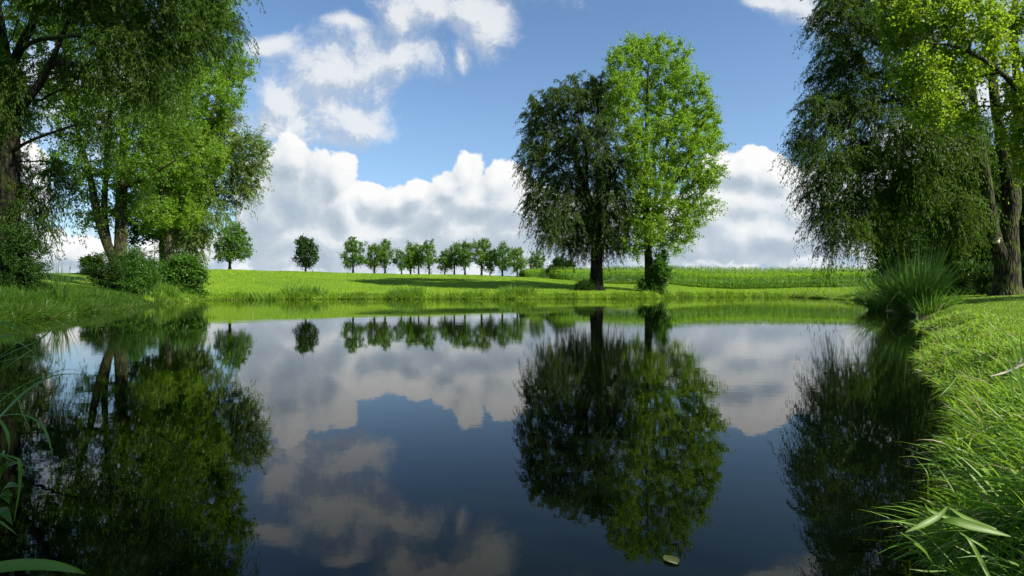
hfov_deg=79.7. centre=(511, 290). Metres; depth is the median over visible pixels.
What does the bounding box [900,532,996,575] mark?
reed plant
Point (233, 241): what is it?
maple tree
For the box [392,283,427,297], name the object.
reed clump
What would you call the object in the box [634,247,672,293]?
shrub
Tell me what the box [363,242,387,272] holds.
maple tree
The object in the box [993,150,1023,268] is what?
hedge tree
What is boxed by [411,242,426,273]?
maple tree
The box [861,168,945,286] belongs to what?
hedge tree
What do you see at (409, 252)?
maple tree
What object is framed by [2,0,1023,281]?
sky
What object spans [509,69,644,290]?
willow tree
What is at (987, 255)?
hedge tree
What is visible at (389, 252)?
maple tree
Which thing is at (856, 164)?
willow tree
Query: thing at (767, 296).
reed clump
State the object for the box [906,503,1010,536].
reed plant
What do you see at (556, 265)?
shrub
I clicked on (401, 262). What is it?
maple tree
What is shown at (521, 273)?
shrub
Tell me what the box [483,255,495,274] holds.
maple tree
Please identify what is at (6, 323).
reed plant
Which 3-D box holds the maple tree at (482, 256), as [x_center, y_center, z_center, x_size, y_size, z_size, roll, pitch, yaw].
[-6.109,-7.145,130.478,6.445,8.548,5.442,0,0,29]
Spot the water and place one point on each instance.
(554, 437)
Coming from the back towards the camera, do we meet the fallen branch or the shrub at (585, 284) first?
the shrub at (585, 284)
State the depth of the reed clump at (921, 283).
24.55 m
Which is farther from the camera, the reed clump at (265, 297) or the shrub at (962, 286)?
the reed clump at (265, 297)
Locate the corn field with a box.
[524,264,877,288]
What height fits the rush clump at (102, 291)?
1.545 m
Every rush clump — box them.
[39,261,83,300]
[90,281,111,297]
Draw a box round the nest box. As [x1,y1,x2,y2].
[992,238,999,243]
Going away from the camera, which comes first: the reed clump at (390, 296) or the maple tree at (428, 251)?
the reed clump at (390, 296)
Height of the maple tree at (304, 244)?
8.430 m
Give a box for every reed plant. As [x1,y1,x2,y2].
[0,319,92,377]
[0,369,98,417]
[0,393,52,534]
[0,559,85,573]
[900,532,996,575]
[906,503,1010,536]
[916,373,991,507]
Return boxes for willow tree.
[0,0,265,285]
[148,95,275,274]
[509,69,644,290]
[767,0,1023,305]
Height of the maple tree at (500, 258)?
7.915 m
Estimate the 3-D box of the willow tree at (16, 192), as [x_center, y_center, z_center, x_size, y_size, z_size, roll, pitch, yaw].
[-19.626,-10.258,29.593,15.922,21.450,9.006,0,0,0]
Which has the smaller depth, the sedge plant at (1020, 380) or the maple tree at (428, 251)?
the sedge plant at (1020, 380)
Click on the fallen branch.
(1018, 365)
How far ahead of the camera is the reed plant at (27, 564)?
1.71 m
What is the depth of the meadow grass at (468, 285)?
84.61 m
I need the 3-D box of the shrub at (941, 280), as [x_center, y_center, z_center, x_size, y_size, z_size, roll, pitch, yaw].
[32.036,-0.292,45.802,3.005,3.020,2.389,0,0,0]
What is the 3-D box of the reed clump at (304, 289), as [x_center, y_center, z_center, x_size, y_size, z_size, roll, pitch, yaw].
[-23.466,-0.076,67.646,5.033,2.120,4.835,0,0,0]
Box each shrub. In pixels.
[0,216,55,290]
[76,254,98,274]
[80,250,147,292]
[111,242,169,302]
[154,250,215,296]
[517,269,529,276]
[544,256,576,279]
[572,278,594,290]
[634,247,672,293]
[928,268,951,294]
[942,258,984,295]
[966,261,993,294]
[1020,253,1023,288]
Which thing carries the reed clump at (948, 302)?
on the ground at (462, 288)
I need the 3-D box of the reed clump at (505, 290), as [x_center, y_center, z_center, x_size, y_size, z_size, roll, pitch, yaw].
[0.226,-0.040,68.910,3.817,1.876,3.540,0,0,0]
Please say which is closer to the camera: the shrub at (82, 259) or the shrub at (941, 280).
the shrub at (941, 280)
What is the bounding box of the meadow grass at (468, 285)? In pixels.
[140,269,876,301]
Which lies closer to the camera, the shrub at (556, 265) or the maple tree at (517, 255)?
the shrub at (556, 265)
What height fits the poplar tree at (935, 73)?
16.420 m
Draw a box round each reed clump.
[151,280,187,298]
[249,291,281,299]
[278,281,320,297]
[308,286,329,294]
[382,286,408,298]
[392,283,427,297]
[464,288,484,297]
[497,284,530,295]
[513,282,539,295]
[758,293,776,297]
[833,265,937,309]
[851,228,985,313]
[896,284,976,315]
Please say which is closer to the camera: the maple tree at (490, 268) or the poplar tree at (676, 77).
the poplar tree at (676, 77)
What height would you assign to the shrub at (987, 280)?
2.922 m
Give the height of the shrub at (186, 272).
5.354 m
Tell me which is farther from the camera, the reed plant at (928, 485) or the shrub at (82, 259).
the shrub at (82, 259)
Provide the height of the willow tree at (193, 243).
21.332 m
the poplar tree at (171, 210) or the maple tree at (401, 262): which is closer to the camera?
the poplar tree at (171, 210)
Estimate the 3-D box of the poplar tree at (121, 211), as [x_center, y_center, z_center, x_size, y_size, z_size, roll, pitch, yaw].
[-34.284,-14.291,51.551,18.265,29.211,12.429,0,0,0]
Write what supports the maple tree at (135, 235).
on the ground at (462, 288)
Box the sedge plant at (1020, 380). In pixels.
[1002,332,1023,404]
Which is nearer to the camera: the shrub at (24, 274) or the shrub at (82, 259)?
the shrub at (24, 274)
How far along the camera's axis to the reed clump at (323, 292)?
67.61 m
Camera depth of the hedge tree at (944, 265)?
49.74 m
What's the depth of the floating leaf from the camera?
2.26 m
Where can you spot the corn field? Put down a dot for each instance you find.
(772, 276)
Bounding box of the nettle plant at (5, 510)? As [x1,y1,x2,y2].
[0,450,18,524]
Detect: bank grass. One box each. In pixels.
[0,281,180,320]
[853,307,1023,575]
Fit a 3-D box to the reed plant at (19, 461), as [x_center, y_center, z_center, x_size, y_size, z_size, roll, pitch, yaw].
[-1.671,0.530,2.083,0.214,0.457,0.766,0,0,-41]
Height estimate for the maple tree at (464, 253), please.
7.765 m
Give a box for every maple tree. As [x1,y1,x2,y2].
[110,170,203,261]
[210,220,256,269]
[291,233,319,270]
[337,236,367,272]
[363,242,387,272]
[377,238,396,272]
[391,247,412,273]
[403,240,422,273]
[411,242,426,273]
[417,239,438,274]
[434,248,454,273]
[443,240,463,273]
[454,239,476,274]
[470,237,497,274]
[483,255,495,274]
[488,240,515,275]
[509,246,530,276]
[525,250,546,275]
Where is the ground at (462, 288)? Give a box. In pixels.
[2,270,1023,575]
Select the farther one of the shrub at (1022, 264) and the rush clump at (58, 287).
the shrub at (1022, 264)
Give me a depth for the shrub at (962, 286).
41.50 m
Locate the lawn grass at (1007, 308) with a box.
[927,294,1023,382]
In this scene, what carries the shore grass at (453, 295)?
on the ground at (462, 288)
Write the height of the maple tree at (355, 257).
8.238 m
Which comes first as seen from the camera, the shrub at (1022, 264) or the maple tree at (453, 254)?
the shrub at (1022, 264)
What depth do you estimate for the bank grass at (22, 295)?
27.80 m
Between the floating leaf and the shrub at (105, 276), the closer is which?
the floating leaf
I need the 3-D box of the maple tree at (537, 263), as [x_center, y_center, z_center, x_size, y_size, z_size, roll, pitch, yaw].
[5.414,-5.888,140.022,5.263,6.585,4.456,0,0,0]
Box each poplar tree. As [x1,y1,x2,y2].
[2,0,212,285]
[128,0,259,284]
[598,30,735,280]
[862,0,1023,204]
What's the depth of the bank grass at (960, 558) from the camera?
2.93 m
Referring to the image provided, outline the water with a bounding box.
[0,297,962,575]
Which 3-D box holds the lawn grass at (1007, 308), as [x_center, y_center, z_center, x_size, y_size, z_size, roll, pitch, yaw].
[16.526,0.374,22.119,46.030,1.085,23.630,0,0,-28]
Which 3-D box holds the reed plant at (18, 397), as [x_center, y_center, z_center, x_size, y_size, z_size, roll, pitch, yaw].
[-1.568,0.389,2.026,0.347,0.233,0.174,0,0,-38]
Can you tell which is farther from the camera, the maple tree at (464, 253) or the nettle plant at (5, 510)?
the maple tree at (464, 253)
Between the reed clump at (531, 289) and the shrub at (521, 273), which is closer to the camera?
the reed clump at (531, 289)
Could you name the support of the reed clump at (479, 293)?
on the ground at (462, 288)
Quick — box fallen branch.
[989,358,1023,376]
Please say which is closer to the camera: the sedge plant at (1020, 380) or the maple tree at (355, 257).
the sedge plant at (1020, 380)
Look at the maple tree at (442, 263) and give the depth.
130.21 m
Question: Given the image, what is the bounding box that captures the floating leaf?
[663,555,678,563]
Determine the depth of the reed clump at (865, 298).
30.86 m
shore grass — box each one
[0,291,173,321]
[147,288,862,302]
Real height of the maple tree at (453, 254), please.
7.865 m
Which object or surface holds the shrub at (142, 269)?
on the ground at (462, 288)
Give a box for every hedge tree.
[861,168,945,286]
[909,151,953,271]
[929,129,1001,289]
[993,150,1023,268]
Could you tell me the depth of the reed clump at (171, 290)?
50.66 m

